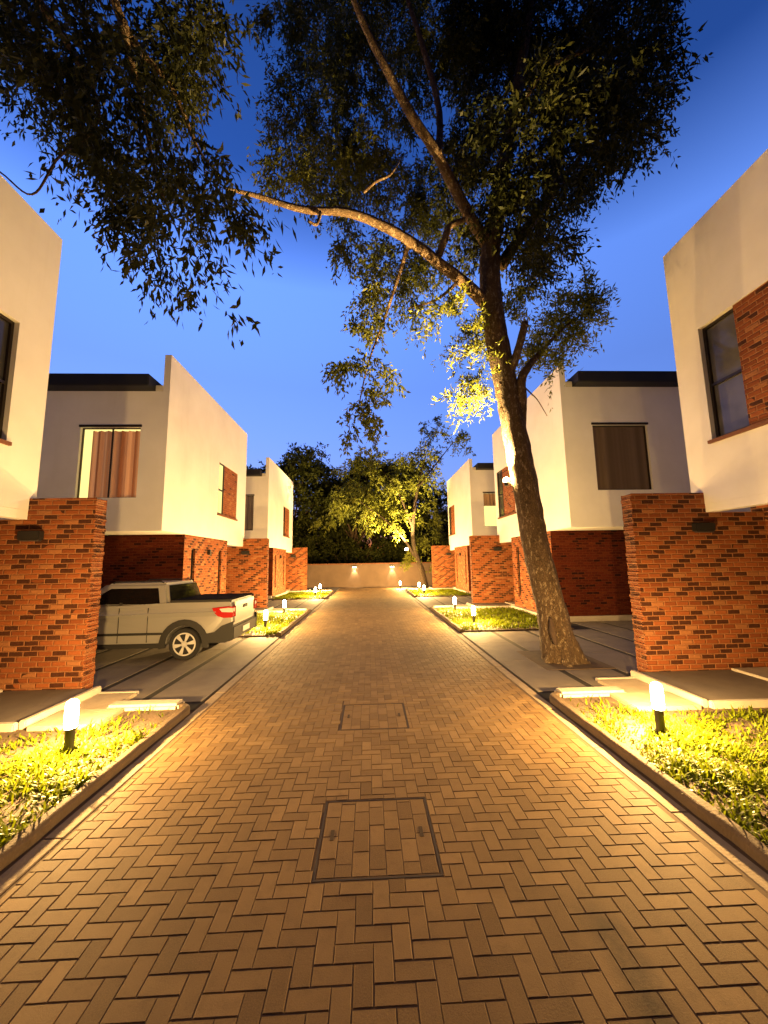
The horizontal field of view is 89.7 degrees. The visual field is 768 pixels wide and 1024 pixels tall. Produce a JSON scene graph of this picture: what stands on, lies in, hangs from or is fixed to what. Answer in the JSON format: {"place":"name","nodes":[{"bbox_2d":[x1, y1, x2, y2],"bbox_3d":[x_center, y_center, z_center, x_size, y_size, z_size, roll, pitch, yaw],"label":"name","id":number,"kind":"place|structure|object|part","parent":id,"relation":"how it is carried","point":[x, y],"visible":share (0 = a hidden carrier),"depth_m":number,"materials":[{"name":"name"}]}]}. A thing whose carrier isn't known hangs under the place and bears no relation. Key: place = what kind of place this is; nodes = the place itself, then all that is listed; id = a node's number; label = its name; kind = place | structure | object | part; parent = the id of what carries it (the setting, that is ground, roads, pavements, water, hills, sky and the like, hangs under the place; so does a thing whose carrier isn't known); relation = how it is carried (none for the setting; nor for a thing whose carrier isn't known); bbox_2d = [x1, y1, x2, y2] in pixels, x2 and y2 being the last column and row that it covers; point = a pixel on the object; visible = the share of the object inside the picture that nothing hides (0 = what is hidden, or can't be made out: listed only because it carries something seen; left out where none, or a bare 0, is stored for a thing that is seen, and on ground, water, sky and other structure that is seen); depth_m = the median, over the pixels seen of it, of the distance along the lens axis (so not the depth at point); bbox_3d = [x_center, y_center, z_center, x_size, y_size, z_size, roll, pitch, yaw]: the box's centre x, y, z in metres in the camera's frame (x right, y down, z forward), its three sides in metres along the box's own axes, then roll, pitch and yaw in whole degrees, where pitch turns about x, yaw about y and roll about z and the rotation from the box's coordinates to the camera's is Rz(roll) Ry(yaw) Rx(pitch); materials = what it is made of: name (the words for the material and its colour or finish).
{"place":"outdoors","nodes":[
{"label":"outdoors","id":0,"kind":"place"},
{"bbox_2d":[26,708,123,730],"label":"path","id":1,"kind":"structure","parent":0,"point":[61,720],"depth_m":4.51,"materials":[{"name":"beige concrete"}]},
{"bbox_2d":[0,705,183,847],"bbox_3d":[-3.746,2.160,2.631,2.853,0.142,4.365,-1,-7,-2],"label":"grass","id":2,"kind":"structure","parent":0,"point":[36,767],"depth_m":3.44,"materials":[{"name":"green plant"}]},
{"bbox_2d":[63,701,78,756],"bbox_3d":[-3.059,2.110,3.766,0.150,0.532,0.150,-1,-7,-2],"label":"bollard lamp","id":3,"kind":"object","parent":2,"relation":"on","point":[69,737],"visible":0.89,"depth_m":3.73,"materials":[{"name":"black metal"}]},
{"bbox_2d":[66,693,136,709],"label":"path","id":4,"kind":"structure","parent":0,"point":[98,701],"depth_m":5.23,"materials":[{"name":"beige concrete"}]},
{"bbox_2d":[93,632,285,709],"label":"driveway","id":5,"kind":"structure","parent":0,"point":[202,683],"depth_m":6.88,"materials":[{"name":"grey concrete"}]},
{"bbox_2d":[0,498,106,691],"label":"brick wall","id":6,"kind":"structure","parent":5,"relation":"on","point":[51,557],"depth_m":5.76,"materials":[{"name":"orange"}]},
{"bbox_2d":[96,578,256,659],"bbox_3d":[-5.170,2.257,8.379,4.624,1.544,1.980,-1,-7,-2],"label":"pickup truck","id":7,"kind":"object","parent":5,"relation":"on","point":[184,618],"visible":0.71,"depth_m":7.64,"materials":[{"name":"silver metal"}]},
{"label":"side window","id":8,"kind":"part","parent":7,"relation":"part of","materials":[{"name":"black glass"}]},
{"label":"rear window","id":9,"kind":"part","parent":7,"relation":"part of","materials":[{"name":"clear glass"}]},
{"bbox_2d":[238,609,305,636],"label":"grass","id":10,"kind":"structure","parent":0,"point":[277,619],"depth_m":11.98,"materials":[{"name":"green plant"}]},
{"bbox_2d":[266,610,288,612],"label":"path","id":11,"kind":"structure","parent":0,"point":[277,611],"depth_m":14.38,"materials":[{"name":"beige concrete"}]},
{"bbox_2d":[268,599,324,610],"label":"driveway","id":12,"kind":"structure","parent":0,"point":[311,604],"depth_m":17.86,"materials":[{"name":"grey concrete"}]},
{"bbox_2d":[225,538,268,607],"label":"brick wall","id":13,"kind":"structure","parent":12,"relation":"on","point":[247,568],"depth_m":15.82,"materials":[{"name":"orange"}]},
{"bbox_2d":[272,590,330,599],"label":"grass","id":14,"kind":"structure","parent":0,"point":[303,594],"depth_m":21.55,"materials":[{"name":"green plant"}]},
{"bbox_2d":[307,587,338,590],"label":"driveway","id":15,"kind":"structure","parent":0,"point":[331,588],"depth_m":28.03,"materials":[{"name":"grey concrete"}]},
{"bbox_2d":[0,586,767,1023],"bbox_3d":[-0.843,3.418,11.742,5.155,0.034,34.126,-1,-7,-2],"label":"road","id":16,"kind":"structure","parent":0,"point":[350,915],"depth_m":2.24,"materials":[{"name":"brick"}]},
{"bbox_2d":[0,722,17,731],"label":"slab edge","id":17,"kind":"object","parent":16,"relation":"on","point":[8,726],"visible":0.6,"depth_m":4.30,"materials":[{"name":"concrete"}]},
{"bbox_2d":[0,175,61,692],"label":"house","id":18,"kind":"structure","parent":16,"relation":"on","point":[30,247],"depth_m":5.84,"materials":[{"name":"white paint"}]},
{"bbox_2d":[0,313,14,445],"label":"window","id":19,"kind":"structure","parent":18,"relation":"in","point":[6,325],"depth_m":5.63,"materials":[{"name":"black"}]},
{"bbox_2d":[0,689,88,728],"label":"entrance slab","id":20,"kind":"structure","parent":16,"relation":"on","point":[17,706],"depth_m":5.10,"materials":[{"name":"grey concrete"}]},
{"bbox_2d":[19,686,100,728],"bbox_3d":[-4.112,2.534,4.971,0.078,0.185,1.258,-1,-7,-2],"label":"slab edge","id":21,"kind":"object","parent":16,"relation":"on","point":[25,723],"visible":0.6,"depth_m":4.82,"materials":[{"name":"concrete"}]},
{"bbox_2d":[99,691,138,693],"bbox_3d":[-4.125,2.650,5.557,1.140,0.105,0.070,-1,-7,-2],"label":"kerb return","id":22,"kind":"object","parent":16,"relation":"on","point":[112,692],"visible":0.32,"depth_m":5.55,"materials":[{"name":"concrete"}]},
{"bbox_2d":[0,355,246,593],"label":"house","id":23,"kind":"structure","parent":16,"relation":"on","point":[156,465],"depth_m":10.15,"materials":[{"name":"white paint"}]},
{"bbox_2d":[77,424,141,497],"bbox_3d":[-7.151,-1.257,9.989,2.310,2.250,0.330,-1,-7,-2],"label":"window","id":24,"kind":"structure","parent":23,"relation":"in","point":[109,459],"depth_m":10.03,"materials":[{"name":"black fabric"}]},
{"bbox_2d":[190,549,193,579],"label":"slit window","id":25,"kind":"structure","parent":23,"relation":"in","point":[191,571],"depth_m":11.49,"materials":[{"name":"black glass"}]},
{"bbox_2d":[217,551,219,593],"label":"slit window","id":26,"kind":"structure","parent":23,"relation":"in","point":[219,551],"depth_m":13.50,"materials":[{"name":"black glass"}]},
{"bbox_2d":[217,462,237,520],"bbox_3d":[-5.818,-0.702,14.333,0.165,1.875,1.980,-1,-7,-2],"label":"window","id":27,"kind":"structure","parent":23,"relation":"in","point":[221,467],"depth_m":13.77,"materials":[{"name":"black"}]},
{"bbox_2d":[107,699,184,710],"bbox_3d":[-3.062,2.528,4.963,0.900,0.160,0.220,-1,-7,-2],"label":"kerb return","id":28,"kind":"object","parent":16,"relation":"on","point":[162,704],"visible":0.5,"depth_m":4.90,"materials":[{"name":"concrete"}]},
{"bbox_2d":[227,457,292,598],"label":"house","id":29,"kind":"structure","parent":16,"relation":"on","point":[269,504],"depth_m":20.93,"materials":[{"name":"white paint"}]},
{"bbox_2d":[244,494,253,529],"bbox_3d":[-7.474,0.036,19.994,1.510,1.870,0.232,-1,-7,-2],"label":"window","id":30,"kind":"structure","parent":29,"relation":"in","point":[249,501],"depth_m":20.07,"materials":[{"name":"black"}]},
{"bbox_2d":[283,507,289,537],"bbox_3d":[-6.202,0.668,24.384,0.165,1.855,1.880,-1,-7,-2],"label":"window","id":31,"kind":"structure","parent":29,"relation":"in","point":[284,507],"depth_m":23.86,"materials":[{"name":"black"}]},
{"bbox_2d":[255,607,269,610],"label":"entrance slab","id":32,"kind":"structure","parent":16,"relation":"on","point":[259,609],"depth_m":15.01,"materials":[{"name":"beige concrete"}]},
{"bbox_2d":[286,608,306,610],"bbox_3d":[-3.447,3.838,15.012,0.900,0.160,0.220,-1,-7,-2],"label":"kerb return","id":33,"kind":"object","parent":16,"relation":"on","point":[294,609],"visible":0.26,"depth_m":14.94,"materials":[{"name":"concrete"}]},
{"bbox_2d":[307,562,432,587],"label":"boundary wall","id":34,"kind":"structure","parent":16,"relation":"on","point":[358,575],"depth_m":29.59,"materials":[{"name":"paint"}]},
{"bbox_2d":[339,703,408,729],"bbox_3d":[-0.122,2.492,4.699,0.781,0.031,0.775,-1,-7,-2],"label":"manhole cover","id":35,"kind":"object","parent":16,"relation":"on","point":[359,713],"visible":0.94,"depth_m":4.66,"materials":[{"name":"brick"}]},
{"bbox_2d":[312,797,443,881],"bbox_3d":[-0.049,2.225,2.655,0.777,0.031,0.770,-1,-7,-2],"label":"manhole cover","id":36,"kind":"object","parent":16,"relation":"on","point":[366,817],"visible":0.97,"depth_m":2.58,"materials":[{"name":"brick"}]},
{"bbox_2d":[433,605,453,607],"bbox_3d":[2.389,3.775,15.244,0.900,0.160,0.220,-1,-7,-2],"label":"kerb return","id":37,"kind":"object","parent":16,"relation":"on","point":[438,606],"visible":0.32,"depth_m":15.17,"materials":[{"name":"concrete"}]},
{"bbox_2d":[447,459,510,593],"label":"house","id":38,"kind":"structure","parent":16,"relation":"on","point":[471,500],"depth_m":21.68,"materials":[{"name":"white paint"}]},
{"bbox_2d":[449,507,454,535],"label":"window","id":39,"kind":"structure","parent":38,"relation":"in","point":[451,534],"depth_m":26.47,"materials":[{"name":"black"}]},
{"bbox_2d":[483,492,496,525],"bbox_3d":[6.243,-0.122,21.088,2.250,2.230,0.330,-1,-7,-2],"label":"window","id":40,"kind":"structure","parent":38,"relation":"in","point":[489,497],"depth_m":21.18,"materials":[{"name":"black"}]},
{"bbox_2d":[471,603,510,605],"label":"entrance slab","id":41,"kind":"structure","parent":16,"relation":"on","point":[491,604],"depth_m":15.43,"materials":[{"name":"grey concrete"}]},
{"bbox_2d":[477,605,510,607],"bbox_3d":[4.270,3.670,14.723,1.440,0.175,0.077,-1,-7,-2],"label":"slab edge","id":42,"kind":"object","parent":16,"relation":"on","point":[492,606],"visible":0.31,"depth_m":14.69,"materials":[{"name":"concrete"}]},
{"bbox_2d":[554,686,625,697],"bbox_3d":[2.773,2.465,5.194,0.900,0.160,0.220,-1,-7,-2],"label":"kerb return","id":43,"kind":"object","parent":16,"relation":"on","point":[603,691],"visible":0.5,"depth_m":5.13,"materials":[{"name":"concrete"}]},
{"bbox_2d":[595,676,635,680],"bbox_3d":[3.813,2.564,5.872,1.190,0.105,0.070,-1,-7,-2],"label":"kerb return","id":44,"kind":"object","parent":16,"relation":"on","point":[602,678],"visible":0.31,"depth_m":5.84,"materials":[{"name":"concrete"}]},
{"bbox_2d":[492,366,750,621],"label":"house","id":45,"kind":"structure","parent":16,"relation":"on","point":[602,442],"depth_m":11.15,"materials":[{"name":"white paint"}]},
{"bbox_2d":[497,470,515,518],"bbox_3d":[4.963,-0.816,15.638,0.165,2.015,2.000,-1,-7,-2],"label":"window","id":46,"kind":"structure","parent":45,"relation":"in","point":[499,474],"depth_m":16.36,"materials":[{"name":"black"}]},
{"bbox_2d":[517,547,520,594],"bbox_3d":[5.092,2.196,14.367,0.050,1.780,0.250,-1,-7,-2],"label":"slit window","id":47,"kind":"structure","parent":45,"relation":"in","point":[517,547],"depth_m":14.46,"materials":[{"name":"black glass"}]},
{"bbox_2d":[591,422,651,489],"bbox_3d":[6.753,-1.584,10.975,1.660,1.950,0.155,-1,-7,-2],"label":"window","id":48,"kind":"structure","parent":45,"relation":"in","point":[621,453],"depth_m":11.05,"materials":[{"name":"black fabric"}]},
{"bbox_2d":[630,670,707,707],"bbox_3d":[3.868,2.450,5.313,0.078,0.185,1.308,-1,-7,-2],"label":"slab edge","id":49,"kind":"object","parent":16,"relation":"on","point":[694,698],"visible":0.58,"depth_m":5.17,"materials":[{"name":"concrete"}]},
{"bbox_2d":[641,670,767,706],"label":"entrance slab","id":50,"kind":"structure","parent":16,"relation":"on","point":[708,685],"depth_m":5.37,"materials":[{"name":"grey concrete"}]},
{"bbox_2d":[663,149,767,680],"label":"house","id":51,"kind":"structure","parent":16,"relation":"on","point":[715,259],"depth_m":6.01,"materials":[{"name":"white paint"}]},
{"bbox_2d":[702,308,767,443],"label":"window","id":52,"kind":"structure","parent":51,"relation":"in","point":[729,406],"depth_m":6.09,"materials":[{"name":"black glass"}]},
{"bbox_2d":[708,698,767,708],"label":"slab edge","id":53,"kind":"object","parent":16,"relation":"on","point":[737,703],"visible":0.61,"depth_m":4.63,"materials":[{"name":"concrete"}]},
{"bbox_2d":[0,0,767,548],"label":"sky","id":54,"kind":"structure","parent":0,"point":[270,385],"materials":[{"name":"blue"}]},
{"bbox_2d":[401,585,432,589],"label":"driveway","id":55,"kind":"structure","parent":0,"point":[405,587],"depth_m":28.42,"materials":[{"name":"grey concrete"}]},
{"bbox_2d":[409,588,470,596],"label":"grass","id":56,"kind":"structure","parent":0,"point":[438,592],"depth_m":21.87,"materials":[{"name":"green plant"}]},
{"bbox_2d":[413,596,471,608],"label":"driveway","id":57,"kind":"structure","parent":0,"point":[428,602],"depth_m":18.09,"materials":[{"name":"grey concrete"}]},
{"bbox_2d":[469,535,514,602],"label":"brick wall","id":58,"kind":"structure","parent":57,"relation":"on","point":[491,570],"depth_m":16.25,"materials":[{"name":"orange"}]},
{"bbox_2d":[450,606,473,608],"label":"path","id":59,"kind":"structure","parent":0,"point":[459,607],"depth_m":14.70,"materials":[{"name":"beige concrete"}]},
{"bbox_2d":[434,606,573,631],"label":"grass","id":60,"kind":"structure","parent":0,"point":[497,621],"depth_m":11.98,"materials":[{"name":"green plant"}]},
{"bbox_2d":[452,621,637,698],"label":"driveway","id":61,"kind":"structure","parent":0,"point":[537,677],"depth_m":7.72,"materials":[{"name":"grey concrete"}]},
{"bbox_2d":[621,493,767,671],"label":"brick wall","id":62,"kind":"structure","parent":61,"relation":"on","point":[698,579],"depth_m":6.21,"materials":[{"name":"orange"}]},
{"bbox_2d":[516,650,615,669],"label":"soil","id":63,"kind":"structure","parent":0,"point":[534,656],"depth_m":6.76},
{"bbox_2d":[226,0,712,667],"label":"tree","id":64,"kind":"object","parent":63,"relation":"on","point":[558,84],"visible":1,"depth_m":8.34,"materials":[{"name":"green plant"}]},
{"bbox_2d":[597,679,663,692],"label":"path","id":65,"kind":"structure","parent":0,"point":[630,685],"depth_m":5.53,"materials":[{"name":"beige concrete"}]},
{"bbox_2d":[610,691,701,711],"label":"path","id":66,"kind":"structure","parent":0,"point":[664,700],"depth_m":4.78,"materials":[{"name":"beige concrete"}]},
{"bbox_2d":[561,695,767,845],"bbox_3d":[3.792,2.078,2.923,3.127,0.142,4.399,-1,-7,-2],"label":"grass","id":67,"kind":"structure","parent":0,"point":[675,757],"depth_m":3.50,"materials":[{"name":"green plant"}]},
{"bbox_2d":[650,684,669,736],"bbox_3d":[2.846,2.046,4.000,0.150,0.532,0.150,-1,-7,-2],"label":"bollard lamp","id":68,"kind":"object","parent":67,"relation":"on","point":[659,719],"visible":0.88,"depth_m":3.96,"materials":[{"name":"black metal"}]},
{"label":"ground","id":69,"kind":"structure","parent":0,"visible":0},
{"bbox_2d":[0,702,189,871],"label":"kerb","id":70,"kind":"structure","parent":69,"relation":"on","point":[22,842],"depth_m":3.04,"materials":[{"name":"concrete"}]},
{"bbox_2d":[0,588,339,894],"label":"road edge","id":71,"kind":"object","parent":69,"relation":"on","point":[15,872],"visible":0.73,"depth_m":3.18,"materials":[{"name":"concrete"}]},
{"bbox_2d":[246,442,337,563],"bbox_3d":[-9.379,0.349,37.546,9.496,14.240,9.086,5,-10,-40],"label":"broadleaf tree","id":72,"kind":"object","parent":69,"relation":"on","point":[291,470],"visible":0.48,"depth_m":36.77,"materials":[{"name":"green plant"}]},
{"bbox_2d":[276,609,310,635],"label":"kerb","id":73,"kind":"structure","parent":69,"relation":"on","point":[290,626],"depth_m":11.48,"materials":[{"name":"concrete"}]},
{"bbox_2d":[292,530,337,563],"bbox_3d":[-6.926,3.994,33.171,6.063,5.168,3.578,-1,-7,-2],"label":"bush","id":74,"kind":"object","parent":69,"relation":"on","point":[307,542],"visible":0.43,"depth_m":33.01,"materials":[{"name":"green plant"}]},
{"bbox_2d":[293,454,377,563],"bbox_3d":[-5.271,0.484,40.146,8.585,14.077,9.003,-6,-9,37],"label":"broadleaf tree","id":75,"kind":"object","parent":69,"relation":"on","point":[336,478],"visible":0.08,"depth_m":38.77,"materials":[{"name":"green plant"}]},
{"bbox_2d":[318,536,385,564],"bbox_3d":[-2.615,4.669,33.534,6.579,5.319,4.666,-1,-7,-2],"label":"bush","id":76,"kind":"object","parent":69,"relation":"on","point":[338,558],"visible":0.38,"depth_m":33.35,"materials":[{"name":"green plant"}]},
{"bbox_2d":[315,478,399,563],"bbox_3d":[-2.633,2.131,35.565,8.090,10.298,6.897,-1,-7,-2],"label":"broadleaf tree","id":77,"kind":"object","parent":69,"relation":"on","point":[356,543],"visible":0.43,"depth_m":34.92,"materials":[{"name":"green plant"}]},
{"bbox_2d":[328,455,413,557],"bbox_3d":[-1.291,0.818,39.212,9.309,13.449,8.156,3,-8,-29],"label":"broadleaf tree","id":78,"kind":"object","parent":69,"relation":"on","point":[383,469],"visible":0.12,"depth_m":38.86,"materials":[{"name":"green plant"}]},
{"bbox_2d":[370,528,425,563],"bbox_3d":[1.361,4.116,33.297,5.095,5.297,3.504,-2,-8,10],"label":"bush","id":79,"kind":"object","parent":69,"relation":"on","point":[391,548],"visible":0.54,"depth_m":32.92,"materials":[{"name":"green plant"}]},
{"bbox_2d":[367,482,435,562],"bbox_3d":[1.390,2.016,35.787,6.610,10.179,6.833,-1,-7,-2],"label":"broadleaf tree","id":80,"kind":"object","parent":69,"relation":"on","point":[404,526],"visible":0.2,"depth_m":34.50,"materials":[{"name":"green plant"}]},
{"bbox_2d":[376,459,448,561],"bbox_3d":[2.703,0.656,37.978,10.017,12.345,7.538,-1,-7,-2],"label":"broadleaf tree","id":81,"kind":"object","parent":69,"relation":"on","point":[401,478],"visible":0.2,"depth_m":36.95,"materials":[{"name":"green plant"}]},
{"bbox_2d":[412,482,448,560],"bbox_3d":[6.917,2.036,40.677,9.551,11.568,8.657,3,-8,-29],"label":"broadleaf tree","id":82,"kind":"object","parent":69,"relation":"on","point":[444,513],"visible":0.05,"depth_m":38.95,"materials":[{"name":"green plant"}]},
{"bbox_2d":[413,526,448,561],"bbox_3d":[5.029,3.716,33.789,6.319,5.031,3.461,1,-8,-14],"label":"bush","id":83,"kind":"object","parent":69,"relation":"on","point":[445,543],"visible":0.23,"depth_m":33.27,"materials":[{"name":"green plant"}]},
{"bbox_2d":[430,606,463,631],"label":"kerb","id":84,"kind":"structure","parent":69,"relation":"on","point":[450,622],"depth_m":11.80,"materials":[{"name":"concrete"}]},
{"bbox_2d":[401,588,767,892],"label":"road edge","id":85,"kind":"object","parent":69,"relation":"on","point":[757,875],"visible":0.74,"depth_m":3.10,"materials":[{"name":"concrete"}]},
{"bbox_2d":[549,691,767,870],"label":"kerb","id":86,"kind":"structure","parent":69,"relation":"on","point":[749,844],"depth_m":2.96,"materials":[{"name":"concrete"}]},
{"label":"soil","id":87,"kind":"structure","parent":0,"visible":0},
{"bbox_2d":[286,548,306,589],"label":"brick wall","id":88,"kind":"structure","parent":87,"relation":"on","point":[296,568],"depth_m":25.85,"materials":[{"name":"orange"}]},
{"label":"soil","id":89,"kind":"structure","parent":0,"visible":0},
{"bbox_2d":[307,414,475,587],"bbox_3d":[0.915,-0.987,27.639,12.502,13.044,4.752,-1,-7,-2],"label":"lit tree","id":90,"kind":"object","parent":89,"relation":"on","point":[396,485],"visible":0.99,"depth_m":27.73,"materials":[{"name":"green plant"}]},
{"bbox_2d":[431,546,455,586],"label":"brick wall","id":91,"kind":"structure","parent":89,"relation":"on","point":[443,566],"depth_m":26.30,"materials":[{"name":"orange"}]},
{"label":"soil","id":92,"kind":"structure","parent":0,"visible":0},
{"bbox_2d":[0,0,296,349],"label":"overhanging tree","id":93,"kind":"object","parent":92,"relation":"on","point":[78,96],"visible":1,"depth_m":4.21,"materials":[{"name":"green plant"}]}
]}

